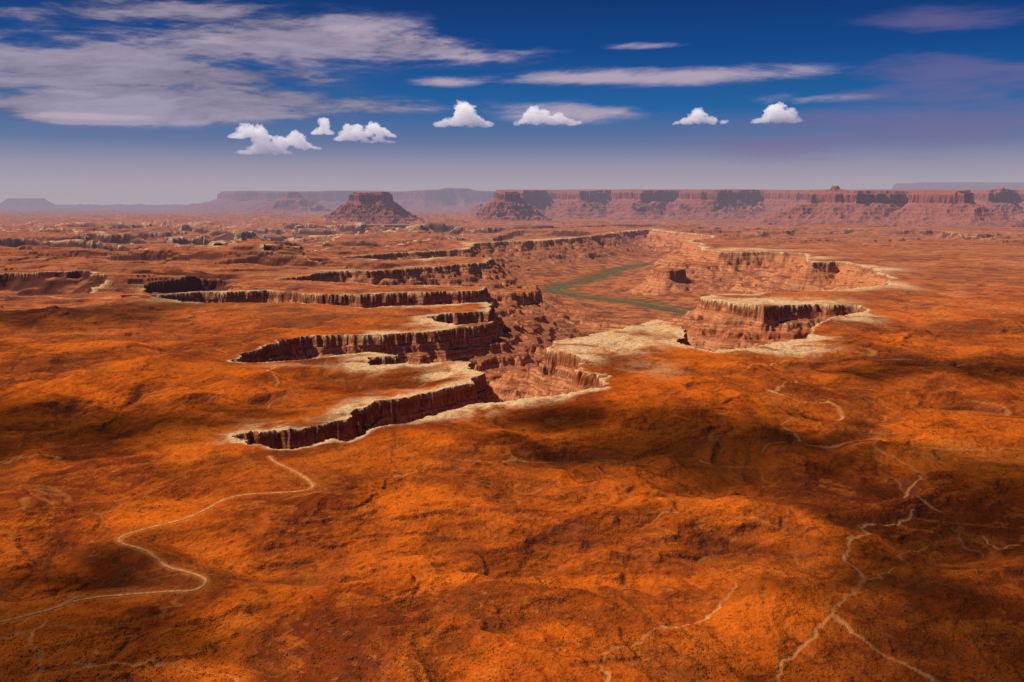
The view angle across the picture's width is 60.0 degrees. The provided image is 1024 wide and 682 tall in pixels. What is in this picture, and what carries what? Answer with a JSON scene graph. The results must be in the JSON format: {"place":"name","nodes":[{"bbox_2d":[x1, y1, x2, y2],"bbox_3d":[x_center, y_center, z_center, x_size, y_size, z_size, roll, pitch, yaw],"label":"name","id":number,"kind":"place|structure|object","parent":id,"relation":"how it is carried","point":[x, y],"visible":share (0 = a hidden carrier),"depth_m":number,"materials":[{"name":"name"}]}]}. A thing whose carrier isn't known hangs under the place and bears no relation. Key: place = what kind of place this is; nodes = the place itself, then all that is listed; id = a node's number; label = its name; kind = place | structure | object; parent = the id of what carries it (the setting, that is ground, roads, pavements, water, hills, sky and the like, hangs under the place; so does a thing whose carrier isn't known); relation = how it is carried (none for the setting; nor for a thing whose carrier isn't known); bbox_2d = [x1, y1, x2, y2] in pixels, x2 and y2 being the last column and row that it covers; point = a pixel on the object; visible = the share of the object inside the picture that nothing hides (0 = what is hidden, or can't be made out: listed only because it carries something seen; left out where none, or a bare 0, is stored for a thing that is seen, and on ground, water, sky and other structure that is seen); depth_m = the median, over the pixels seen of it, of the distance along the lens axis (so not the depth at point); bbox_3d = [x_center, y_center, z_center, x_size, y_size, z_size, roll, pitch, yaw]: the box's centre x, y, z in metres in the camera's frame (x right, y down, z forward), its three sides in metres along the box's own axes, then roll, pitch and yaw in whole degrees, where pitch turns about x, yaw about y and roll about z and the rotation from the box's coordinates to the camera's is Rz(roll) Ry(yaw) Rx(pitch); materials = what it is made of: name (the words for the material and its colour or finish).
{"place":"outdoors","nodes":[
{"label":"outdoors","id":0,"kind":"place"},
{"bbox_2d":[0,456,313,621],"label":"dirt road","id":1,"kind":"structure","parent":0,"point":[168,566],"depth_m":1014.75,"materials":[{"name":"beige soil"}]},
{"bbox_2d":[0,0,873,126],"bbox_3d":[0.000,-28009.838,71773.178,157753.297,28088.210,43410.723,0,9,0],"label":"cloud","id":2,"kind":"structure","parent":0,"point":[164,79],"depth_m":88191.90,"materials":[{"name":"white"}]},
{"bbox_2d":[0,204,1023,681],"bbox_3d":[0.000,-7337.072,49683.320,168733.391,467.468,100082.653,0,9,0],"label":"terrain","id":3,"kind":"structure","parent":0,"point":[496,334],"depth_m":1504.68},
{"bbox_2d":[0,198,57,207],"bbox_3d":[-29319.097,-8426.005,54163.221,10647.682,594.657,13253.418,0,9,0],"label":"distant mesa","id":4,"kind":"structure","parent":3,"relation":"on","point":[23,202],"depth_m":51927.61,"materials":[{"name":"purple stone"}]},
{"bbox_2d":[250,191,335,214],"bbox_3d":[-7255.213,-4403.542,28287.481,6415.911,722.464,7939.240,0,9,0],"label":"distant mesa","id":5,"kind":"structure","parent":3,"relation":"on","point":[289,203],"depth_m":27422.85,"materials":[{"name":"red stone"}]},
{"bbox_2d":[158,188,494,211],"bbox_3d":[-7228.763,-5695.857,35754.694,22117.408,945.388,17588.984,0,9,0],"label":"distant mesa","id":6,"kind":"structure","parent":3,"relation":"on","point":[443,199],"depth_m":35291.13,"materials":[{"name":"red stone"}]},
{"bbox_2d":[321,191,423,224],"bbox_3d":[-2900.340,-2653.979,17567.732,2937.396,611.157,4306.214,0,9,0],"label":"butte","id":7,"kind":"object","parent":3,"relation":"on","point":[377,208],"visible":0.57,"depth_m":17071.94,"materials":[{"name":"red stone"}]},
{"bbox_2d":[473,191,552,220],"bbox_3d":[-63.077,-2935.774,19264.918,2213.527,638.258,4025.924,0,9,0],"label":"butte","id":8,"kind":"object","parent":3,"relation":"on","point":[508,206],"visible":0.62,"depth_m":18831.40,"materials":[{"name":"red stone"}]},
{"bbox_2d":[470,186,1023,227],"bbox_3d":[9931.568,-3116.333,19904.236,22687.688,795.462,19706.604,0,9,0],"label":"mesa","id":9,"kind":"structure","parent":3,"relation":"on","point":[1002,207],"depth_m":17731.19,"materials":[{"name":"red stone"}]},
{"bbox_2d":[0,0,1023,204],"label":"sky","id":10,"kind":"structure","parent":0,"point":[945,78],"materials":[{"name":"blue"}]},
{"bbox_2d":[549,263,687,313],"bbox_3d":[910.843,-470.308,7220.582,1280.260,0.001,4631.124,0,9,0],"label":"river","id":11,"kind":"structure","parent":0,"point":[555,288],"depth_m":6490.18,"materials":[{"name":"liquid"}]},
{"bbox_2d":[892,182,1023,189],"bbox_3d":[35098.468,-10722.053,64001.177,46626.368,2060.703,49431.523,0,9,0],"label":"distant mesa","id":12,"kind":"structure","parent":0,"point":[969,185],"depth_m":61524.59,"materials":[{"name":"purple stone"}]}
]}

